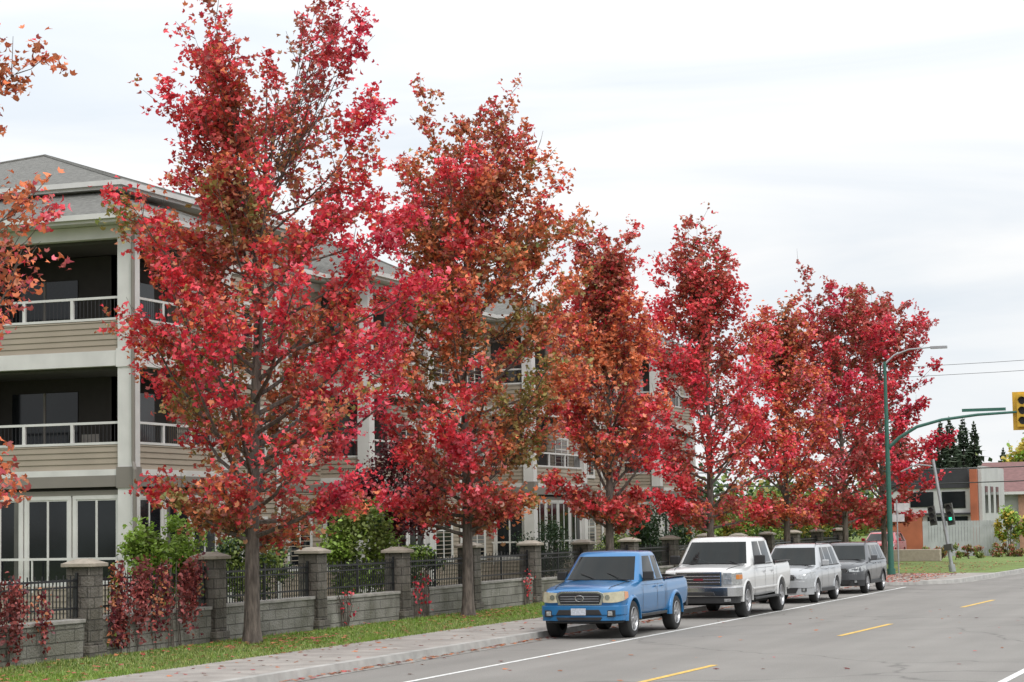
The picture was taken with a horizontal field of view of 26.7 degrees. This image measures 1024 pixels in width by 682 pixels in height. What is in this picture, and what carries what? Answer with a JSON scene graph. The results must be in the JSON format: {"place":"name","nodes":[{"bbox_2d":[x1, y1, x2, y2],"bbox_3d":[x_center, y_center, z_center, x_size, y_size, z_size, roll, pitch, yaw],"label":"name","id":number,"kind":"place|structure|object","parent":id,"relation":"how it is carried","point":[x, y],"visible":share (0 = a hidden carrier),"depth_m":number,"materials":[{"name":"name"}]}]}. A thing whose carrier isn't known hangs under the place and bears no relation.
{"place":"outdoors","nodes":[
{"label":"outdoors","id":0,"kind":"place"},
{"bbox_2d":[0,534,1020,681],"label":"grass verge ground","id":1,"kind":"structure","parent":0,"point":[857,539],"depth_m":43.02,"materials":[{"name":"green plant"}]},
{"bbox_2d":[0,571,58,666],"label":"red creeper","id":2,"kind":"object","parent":1,"relation":"on","point":[15,607],"visible":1,"depth_m":36.83,"materials":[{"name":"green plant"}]},
{"bbox_2d":[0,23,77,508],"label":"red maple tree","id":3,"kind":"object","parent":1,"relation":"on","point":[23,199],"visible":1,"depth_m":31.76,"materials":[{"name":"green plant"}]},
{"bbox_2d":[66,567,106,657],"bbox_3d":[-7.813,4.972,39.399,0.590,1.678,0.590,-3,-5,20],"label":"shaft","id":4,"kind":"object","parent":1,"relation":"on","point":[90,593],"visible":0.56,"depth_m":39.22,"materials":[{"name":"grey stone"}]},
{"bbox_2d":[61,558,107,566],"bbox_3d":[-7.829,4.062,39.477,0.630,0.150,0.630,-3,-5,20],"label":"cap","id":5,"kind":"object","parent":4,"relation":"on","point":[90,562],"visible":1,"depth_m":39.26,"materials":[{"name":"stone"}]},
{"bbox_2d":[100,549,208,652],"bbox_3d":[-6.763,4.950,41.314,0.304,1.936,4.098,-3,-5,20],"label":"red creeper","id":6,"kind":"object","parent":1,"relation":"on","point":[189,577],"visible":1,"depth_m":41.08,"materials":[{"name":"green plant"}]},
{"bbox_2d":[116,512,209,609],"bbox_3d":[-7.260,4.863,44.633,1.706,2.679,2.468,-3,-5,20],"label":"green shrub","id":7,"kind":"object","parent":1,"relation":"on","point":[139,544],"visible":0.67,"depth_m":44.24,"materials":[{"name":"green plant"}]},
{"bbox_2d":[194,559,229,642],"bbox_3d":[-6.143,5.308,43.908,0.590,1.714,0.590,-3,-5,20],"label":"shaft","id":8,"kind":"object","parent":1,"relation":"on","point":[215,591],"visible":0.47,"depth_m":43.70,"materials":[{"name":"grey stone"}]},
{"bbox_2d":[189,552,230,559],"bbox_3d":[-6.159,4.380,43.987,0.630,0.150,0.630,-3,-5,20],"label":"cap","id":9,"kind":"object","parent":8,"relation":"on","point":[211,555],"visible":0.82,"depth_m":43.76,"materials":[{"name":"stone"}]},
{"bbox_2d":[212,526,293,601],"bbox_3d":[-6.095,5.406,50.661,1.945,2.582,2.573,-3,-5,20],"label":"green shrub","id":10,"kind":"object","parent":1,"relation":"on","point":[233,549],"visible":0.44,"depth_m":50.09,"materials":[{"name":"green plant"}]},
{"bbox_2d":[88,0,461,643],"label":"red maple tree","id":11,"kind":"object","parent":1,"relation":"on","point":[237,205],"visible":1,"depth_m":42.74,"materials":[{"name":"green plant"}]},
{"bbox_2d":[298,553,329,629],"bbox_3d":[-4.472,5.650,48.416,0.590,1.740,0.590,-3,-5,20],"label":"stone pillar","id":12,"kind":"object","parent":1,"relation":"on","point":[318,576],"visible":0.5,"depth_m":48.23,"materials":[{"name":"grey stone"}]},
{"bbox_2d":[294,547,330,553],"bbox_3d":[-4.489,4.709,48.496,0.630,0.150,0.630,-3,-5,20],"label":"cap","id":13,"kind":"object","parent":12,"relation":"on","point":[312,550],"visible":1,"depth_m":48.27,"materials":[{"name":"stone"}]},
{"bbox_2d":[0,565,673,667],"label":"retaining wall","id":14,"kind":"structure","parent":1,"relation":"on","point":[288,615],"depth_m":46.27,"materials":[{"name":"grey stone"}]},
{"bbox_2d":[0,534,838,622],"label":"iron fence","id":15,"kind":"object","parent":14,"relation":"on","point":[663,551],"visible":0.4,"depth_m":50.54,"materials":[{"name":"black metal"}]},
{"bbox_2d":[336,590,358,626],"bbox_3d":[-3.738,6.133,49.484,0.226,0.861,0.973,-3,-5,20],"label":"red creeper","id":16,"kind":"object","parent":1,"relation":"on","point":[342,610],"visible":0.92,"depth_m":49.46,"materials":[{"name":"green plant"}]},
{"bbox_2d":[0,224,696,623],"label":"walls and windows","id":17,"kind":"structure","parent":1,"relation":"on","point":[86,432],"depth_m":56.33,"materials":[{"name":"beige"}]},
{"bbox_2d":[0,154,689,358],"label":"roof","id":18,"kind":"structure","parent":17,"relation":"on","point":[72,183],"depth_m":57.92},
{"bbox_2d":[314,496,403,595],"bbox_3d":[-3.757,5.412,54.733,2.025,3.179,3.237,-3,-5,20],"label":"green shrub","id":19,"kind":"object","parent":1,"relation":"on","point":[341,545],"visible":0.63,"depth_m":54.00,"materials":[{"name":"green plant"}]},
{"bbox_2d":[338,430,450,572],"bbox_3d":[-3.080,4.947,60.634,2.851,5.072,3.657,-3,-5,20],"label":"purple plum tree","id":20,"kind":"object","parent":1,"relation":"on","point":[391,477],"visible":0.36,"depth_m":60.17,"materials":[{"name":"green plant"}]},
{"bbox_2d":[385,553,413,619],"bbox_3d":[-2.801,6.039,52.921,0.590,1.669,0.590,-3,-5,20],"label":"shaft","id":21,"kind":"object","parent":1,"relation":"on","point":[402,574],"visible":0.57,"depth_m":52.72,"materials":[{"name":"grey stone"}]},
{"bbox_2d":[381,547,413,552],"bbox_3d":[-2.817,5.133,52.998,0.630,0.150,0.630,-3,-5,20],"label":"cap","id":22,"kind":"object","parent":21,"relation":"on","point":[398,550],"visible":1,"depth_m":52.77,"materials":[{"name":"stone"}]},
{"bbox_2d":[411,574,424,617],"bbox_3d":[-2.311,6.317,53.378,0.206,1.104,0.953,-3,-5,20],"label":"red creeper","id":23,"kind":"object","parent":1,"relation":"on","point":[417,607],"visible":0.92,"depth_m":53.44,"materials":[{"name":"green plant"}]},
{"bbox_2d":[403,542,446,587],"bbox_3d":[-2.716,6.369,58.363,1.531,1.849,1.921,-3,-5,20],"label":"green shrub","id":24,"kind":"object","parent":1,"relation":"on","point":[420,552],"visible":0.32,"depth_m":58.41,"materials":[{"name":"green plant"}]},
{"bbox_2d":[420,570,433,617],"bbox_3d":[-2.122,6.317,53.912,0.194,1.186,0.700,-3,-5,20],"label":"red creeper","id":25,"kind":"object","parent":1,"relation":"on","point":[425,608],"visible":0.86,"depth_m":53.95,"materials":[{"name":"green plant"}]},
{"bbox_2d":[457,548,483,610],"bbox_3d":[-1.130,6.371,57.430,0.590,1.713,0.590,-3,-5,20],"label":"shaft","id":26,"kind":"object","parent":1,"relation":"on","point":[479,603],"visible":0.38,"depth_m":57.30,"materials":[{"name":"grey stone"}]},
{"bbox_2d":[454,542,483,547],"bbox_3d":[-1.147,5.443,57.509,0.630,0.150,0.630,-3,-5,20],"label":"cap","id":27,"kind":"object","parent":26,"relation":"on","point":[476,545],"visible":0.7,"depth_m":57.30,"materials":[{"name":"stone"}]},
{"bbox_2d":[331,72,626,615],"bbox_3d":[-1.113,0.034,54.478,7.045,13.743,6.737,2,-6,-31],"label":"red maple tree","id":28,"kind":"object","parent":1,"relation":"on","point":[481,196],"visible":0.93,"depth_m":53.62,"materials":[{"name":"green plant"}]},
{"bbox_2d":[522,569,535,604],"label":"red creeper","id":29,"kind":"object","parent":1,"relation":"on","point":[527,592],"visible":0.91,"depth_m":60.90,"materials":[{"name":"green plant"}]},
{"bbox_2d":[520,545,542,603],"bbox_3d":[0.540,6.731,61.937,0.590,1.700,0.590,-3,-5,20],"label":"stone pillar","id":30,"kind":"object","parent":1,"relation":"on","point":[534,561],"visible":0.46,"depth_m":61.73,"materials":[{"name":"grey stone"}]},
{"bbox_2d":[516,540,543,545],"bbox_3d":[0.524,5.810,62.015,0.630,0.150,0.630,-3,-5,20],"label":"cap","id":31,"kind":"object","parent":30,"relation":"on","point":[529,543],"visible":1,"depth_m":61.78,"materials":[{"name":"stone"}]},
{"bbox_2d":[511,514,571,577],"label":"dark evergreen shrub","id":32,"kind":"object","parent":1,"relation":"on","point":[552,529],"visible":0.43,"depth_m":69.10,"materials":[{"name":"green plant"}]},
{"bbox_2d":[573,544,592,562],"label":"shaft","id":33,"kind":"object","parent":1,"relation":"on","point":[586,547],"visible":0.2,"depth_m":66.30,"materials":[{"name":"grey stone"}]},
{"bbox_2d":[570,539,595,544],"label":"cap","id":34,"kind":"object","parent":33,"relation":"on","point":[582,541],"visible":1,"depth_m":66.30,"materials":[{"name":"stone"}]},
{"bbox_2d":[536,213,684,550],"bbox_3d":[2.854,1.893,65.224,4.416,11.721,4.558,-1,-5,-4],"label":"red maple tree","id":35,"kind":"object","parent":1,"relation":"on","point":[611,305],"visible":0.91,"depth_m":64.65,"materials":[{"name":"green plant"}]},
{"bbox_2d":[593,532,644,550],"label":"green shrub","id":36,"kind":"object","parent":1,"relation":"on","point":[616,538],"visible":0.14,"depth_m":75.79,"materials":[{"name":"green plant"}]},
{"bbox_2d":[620,542,638,549],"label":"shaft","id":37,"kind":"object","parent":1,"relation":"on","point":[633,545],"visible":0.2,"depth_m":70.80,"materials":[{"name":"grey stone"}]},
{"bbox_2d":[617,537,640,541],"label":"cap","id":38,"kind":"object","parent":37,"relation":"on","point":[627,539],"visible":0.99,"depth_m":70.80,"materials":[{"name":"stone"}]},
{"bbox_2d":[621,496,697,565],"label":"dark evergreen shrub","id":39,"kind":"object","parent":1,"relation":"on","point":[645,537],"visible":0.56,"depth_m":82.19,"materials":[{"name":"green plant"}]},
{"bbox_2d":[662,540,678,567],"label":"shaft","id":40,"kind":"object","parent":1,"relation":"on","point":[673,547],"visible":0.24,"depth_m":75.26,"materials":[{"name":"grey stone"}]},
{"bbox_2d":[659,535,680,539],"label":"cap","id":41,"kind":"object","parent":40,"relation":"on","point":[669,537],"visible":1,"depth_m":75.30,"materials":[{"name":"stone"}]},
{"bbox_2d":[619,202,810,536],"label":"red maple tree","id":42,"kind":"object","parent":1,"relation":"on","point":[702,287],"visible":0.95,"depth_m":75.62,"materials":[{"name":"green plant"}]},
{"bbox_2d":[685,509,751,542],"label":"green shrub","id":43,"kind":"object","parent":1,"relation":"on","point":[722,531],"visible":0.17,"depth_m":89.14,"materials":[{"name":"green plant"}]},
{"bbox_2d":[731,502,783,541],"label":"green shrub","id":44,"kind":"object","parent":1,"relation":"on","point":[753,529],"visible":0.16,"depth_m":95.31,"materials":[{"name":"green plant"}]},
{"bbox_2d":[760,535,774,553],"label":"shaft","id":45,"kind":"object","parent":1,"relation":"on","point":[770,539],"visible":0.21,"depth_m":88.77,"materials":[{"name":"grey stone"}]},
{"bbox_2d":[758,531,775,534],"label":"cap","id":46,"kind":"object","parent":45,"relation":"on","point":[767,533],"visible":0.99,"depth_m":88.82,"materials":[{"name":"stone"}]},
{"bbox_2d":[716,290,850,543],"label":"red maple tree","id":47,"kind":"object","parent":1,"relation":"on","point":[788,379],"visible":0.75,"depth_m":86.48,"materials":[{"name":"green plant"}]},
{"bbox_2d":[790,533,799,543],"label":"shaft","id":48,"kind":"object","parent":1,"relation":"on","point":[796,537],"visible":0.15,"depth_m":93.29,"materials":[{"name":"grey stone"}]},
{"bbox_2d":[790,530,801,533],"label":"cap","id":49,"kind":"object","parent":48,"relation":"on","point":[794,531],"visible":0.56,"depth_m":93.30,"materials":[{"name":"stone"}]},
{"bbox_2d":[775,503,832,544],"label":"green shrub","id":50,"kind":"object","parent":1,"relation":"on","point":[804,531],"visible":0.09,"depth_m":102.83,"materials":[{"name":"green plant"}]},
{"bbox_2d":[811,532,823,542],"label":"shaft","id":51,"kind":"object","parent":1,"relation":"on","point":[820,536],"visible":0.24,"depth_m":97.83,"materials":[{"name":"grey stone"}]},
{"bbox_2d":[809,529,824,531],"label":"cap","id":52,"kind":"object","parent":51,"relation":"on","point":[817,530],"visible":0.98,"depth_m":97.84,"materials":[{"name":"stone"}]},
{"bbox_2d":[833,531,842,541],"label":"shaft","id":53,"kind":"object","parent":1,"relation":"on","point":[840,534],"visible":0.12,"depth_m":102.30,"materials":[{"name":"grey stone"}]},
{"bbox_2d":[772,256,911,541],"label":"red maple tree","id":54,"kind":"object","parent":1,"relation":"on","point":[830,341],"visible":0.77,"depth_m":97.40,"materials":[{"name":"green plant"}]},
{"bbox_2d":[809,282,958,563],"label":"red maple tree","id":55,"kind":"object","parent":1,"relation":"on","point":[899,337],"visible":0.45,"depth_m":106.15,"materials":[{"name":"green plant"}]},
{"bbox_2d":[866,421,916,534],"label":"spruce tree","id":56,"kind":"object","parent":1,"relation":"on","point":[905,443],"visible":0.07,"depth_m":223.93,"materials":[{"name":"green plant"}]},
{"bbox_2d":[930,422,955,467],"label":"spruce tree","id":57,"kind":"object","parent":1,"relation":"on","point":[946,462],"visible":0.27,"depth_m":238.87,"materials":[{"name":"green plant"}]},
{"bbox_2d":[942,416,963,467],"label":"spruce tree","id":58,"kind":"object","parent":1,"relation":"on","point":[956,458],"visible":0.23,"depth_m":244.07,"materials":[{"name":"green plant"}]},
{"bbox_2d":[955,418,969,467],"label":"spruce tree","id":59,"kind":"object","parent":1,"relation":"on","point":[962,438],"visible":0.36,"depth_m":248.75,"materials":[{"name":"green plant"}]},
{"bbox_2d":[960,421,986,467],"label":"spruce tree","id":60,"kind":"object","parent":1,"relation":"on","point":[972,458],"visible":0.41,"depth_m":243.66,"materials":[{"name":"green plant"}]},
{"bbox_2d":[999,447,1005,461],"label":"spruce tree","id":61,"kind":"object","parent":1,"relation":"on","point":[1002,453],"visible":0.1,"depth_m":292.32,"materials":[{"name":"green plant"}]},
{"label":"shaft","id":62,"kind":"object","parent":1,"relation":"on","visible":0},
{"bbox_2d":[696,533,715,536],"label":"cap","id":63,"kind":"object","parent":62,"relation":"on","point":[703,535],"visible":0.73,"depth_m":79.83,"materials":[{"name":"stone"}]},
{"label":"shaft","id":64,"kind":"object","parent":1,"relation":"on","visible":0},
{"bbox_2d":[729,533,747,535],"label":"cap","id":65,"kind":"object","parent":64,"relation":"on","point":[738,534],"visible":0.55,"depth_m":84.34,"materials":[{"name":"stone"}]},
{"bbox_2d":[0,0,1023,499],"label":"sky","id":66,"kind":"structure","parent":0,"point":[879,144],"materials":[{"name":"white"}]},
{"bbox_2d":[75,573,988,681],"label":"sidewalk","id":67,"kind":"structure","parent":0,"point":[230,669],"depth_m":38.73,"materials":[{"name":"concrete"}]},
{"bbox_2d":[883,346,1023,574],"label":"traffic signal","id":68,"kind":"object","parent":67,"relation":"on","point":[1018,408],"visible":0.99,"depth_m":85.65,"materials":[{"name":"green metal"}]},
{"bbox_2d":[298,573,1023,681],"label":"road","id":69,"kind":"structure","parent":0,"point":[777,646],"depth_m":40.48,"materials":[{"name":"grey asphalt"}]},
{"bbox_2d":[0,561,1023,681],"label":"fallen leaves","id":70,"kind":"object","parent":69,"relation":"on","point":[886,580],"visible":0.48,"depth_m":44.12,"materials":[{"name":"red plant"}]},
{"bbox_2d":[542,550,687,636],"bbox_3d":[2.291,5.471,47.081,2.175,1.795,5.355,-3,-5,20],"label":"blue pickup truck","id":71,"kind":"object","parent":69,"relation":"on","point":[626,591],"visible":1,"depth_m":45.80,"materials":[{"name":"paint"}]},
{"bbox_2d":[213,568,1023,681],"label":"kerb","id":72,"kind":"structure","parent":69,"relation":"on","point":[290,674],"depth_m":40.13,"materials":[{"name":"concrete"}]},
{"bbox_2d":[279,572,1023,681],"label":"gutter","id":73,"kind":"object","parent":69,"relation":"on","point":[404,662],"visible":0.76,"depth_m":41.81,"materials":[{"name":"concrete"}]},
{"bbox_2d":[406,587,1023,681],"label":"white edge markings","id":74,"kind":"object","parent":69,"relation":"on","point":[1012,676],"visible":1,"depth_m":40.11,"materials":[{"name":"white paint"}]},
{"bbox_2d":[662,536,789,616],"bbox_3d":[5.595,6.054,55.779,2.490,1.992,5.952,-3,-5,20],"label":"white pickup truck","id":75,"kind":"object","parent":69,"relation":"on","point":[741,574],"visible":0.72,"depth_m":54.45,"materials":[{"name":"paint"}]},
{"bbox_2d":[759,541,840,602],"bbox_3d":[8.473,6.812,63.756,2.092,1.731,4.585,-3,-5,20],"label":"silver suv","id":76,"kind":"object","parent":69,"relation":"on","point":[815,569],"visible":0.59,"depth_m":63.02,"materials":[{"name":"paint"}]},
{"bbox_2d":[639,600,992,681],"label":"yellow centre markings","id":77,"kind":"object","parent":69,"relation":"on","point":[715,665],"visible":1,"depth_m":35.35,"materials":[{"name":"yellow paint"}]},
{"bbox_2d":[820,540,886,592],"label":"grey suv","id":78,"kind":"object","parent":69,"relation":"on","point":[863,566],"visible":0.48,"depth_m":69.90,"materials":[{"name":"paint"}]},
{"bbox_2d":[671,360,1023,486],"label":"power lines","id":79,"kind":"object","parent":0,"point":[906,470],"visible":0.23,"depth_m":116.67,"materials":[{"name":"black plastic"}]},
{"bbox_2d":[887,550,1023,572],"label":"lawn","id":80,"kind":"structure","parent":0,"point":[973,560],"depth_m":100.59,"materials":[{"name":"green plant"}]},
{"bbox_2d":[799,498,860,541],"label":"green shrub","id":81,"kind":"object","parent":80,"relation":"on","point":[849,529],"visible":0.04,"depth_m":112.40,"materials":[{"name":"green plant"}]},
{"bbox_2d":[861,531,905,549],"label":"red car","id":82,"kind":"object","parent":80,"relation":"on","point":[874,535],"visible":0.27,"depth_m":113.62,"materials":[{"name":"paint"}]},
{"bbox_2d":[892,500,908,572],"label":"street sign","id":83,"kind":"object","parent":80,"relation":"on","point":[897,517],"visible":0.91,"depth_m":88.17,"materials":[{"name":"white metal"}]},
{"bbox_2d":[894,549,941,561],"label":"garden wall","id":84,"kind":"structure","parent":80,"relation":"on","point":[907,555],"depth_m":110.65,"materials":[{"name":"beige paint"}]},
{"bbox_2d":[901,459,955,571],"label":"pedestrian signal","id":85,"kind":"object","parent":80,"relation":"on","point":[948,546],"visible":0.98,"depth_m":88.98,"materials":[{"name":"black plastic"}]},
{"bbox_2d":[935,546,946,557],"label":"shrub","id":86,"kind":"object","parent":80,"relation":"on","point":[943,553],"visible":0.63,"depth_m":112.64,"materials":[{"name":"green plant"}]},
{"bbox_2d":[878,466,1005,548],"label":"orange and white shop building","id":87,"kind":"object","parent":80,"relation":"on","point":[976,501],"visible":0.55,"depth_m":129.81,"materials":[{"name":"paint"}]},
{"bbox_2d":[951,542,962,559],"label":"shrub","id":88,"kind":"object","parent":80,"relation":"on","point":[958,555],"visible":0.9,"depth_m":113.38,"materials":[{"name":"green plant"}]},
{"bbox_2d":[922,520,1001,555],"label":"white panel fence","id":89,"kind":"object","parent":80,"relation":"on","point":[986,540],"visible":0.56,"depth_m":123.22,"materials":[{"name":"white wood"}]},
{"bbox_2d":[961,544,978,558],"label":"shrub","id":90,"kind":"object","parent":80,"relation":"on","point":[968,548],"visible":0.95,"depth_m":115.20,"materials":[{"name":"green plant"}]},
{"bbox_2d":[973,545,984,557],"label":"shrub","id":91,"kind":"object","parent":80,"relation":"on","point":[981,553],"visible":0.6,"depth_m":116.85,"materials":[{"name":"green plant"}]},
{"bbox_2d":[988,542,1005,556],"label":"shrub","id":92,"kind":"object","parent":80,"relation":"on","point":[999,552],"visible":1,"depth_m":118.34,"materials":[{"name":"green plant"}]},
{"bbox_2d":[981,462,1023,549],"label":"building","id":93,"kind":"structure","parent":80,"relation":"on","point":[1014,494],"depth_m":142.20,"materials":[{"name":"white paint"}]},
{"bbox_2d":[1000,542,1013,555],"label":"shrub","id":94,"kind":"object","parent":80,"relation":"on","point":[1002,547],"visible":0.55,"depth_m":120.40,"materials":[{"name":"green plant"}]},
{"bbox_2d":[993,505,1022,553],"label":"yellow green shrub","id":95,"kind":"object","parent":80,"relation":"on","point":[1009,516],"visible":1,"depth_m":120.79,"materials":[{"name":"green plant"}]},
{"bbox_2d":[1001,432,1023,461],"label":"yellow tree","id":96,"kind":"object","parent":80,"relation":"on","point":[1017,454],"visible":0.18,"depth_m":193.34,"materials":[{"name":"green plant"}]},
{"bbox_2d":[1009,544,1023,556],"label":"shrub","id":97,"kind":"object","parent":80,"relation":"on","point":[1017,552],"visible":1,"depth_m":118.65,"materials":[{"name":"green plant"}]},
{"bbox_2d":[1018,515,1023,536],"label":"yellow green shrub","id":98,"kind":"object","parent":80,"relation":"on","point":[1022,527],"visible":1,"depth_m":120.85,"materials":[{"name":"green plant"}]},
{"label":"ground","id":99,"kind":"structure","parent":0,"visible":0},
{"bbox_2d":[696,454,998,535],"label":"distant trees","id":100,"kind":"object","parent":99,"relation":"on","point":[752,492],"visible":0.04,"depth_m":284.97,"materials":[{"name":"green plant"}]}
]}

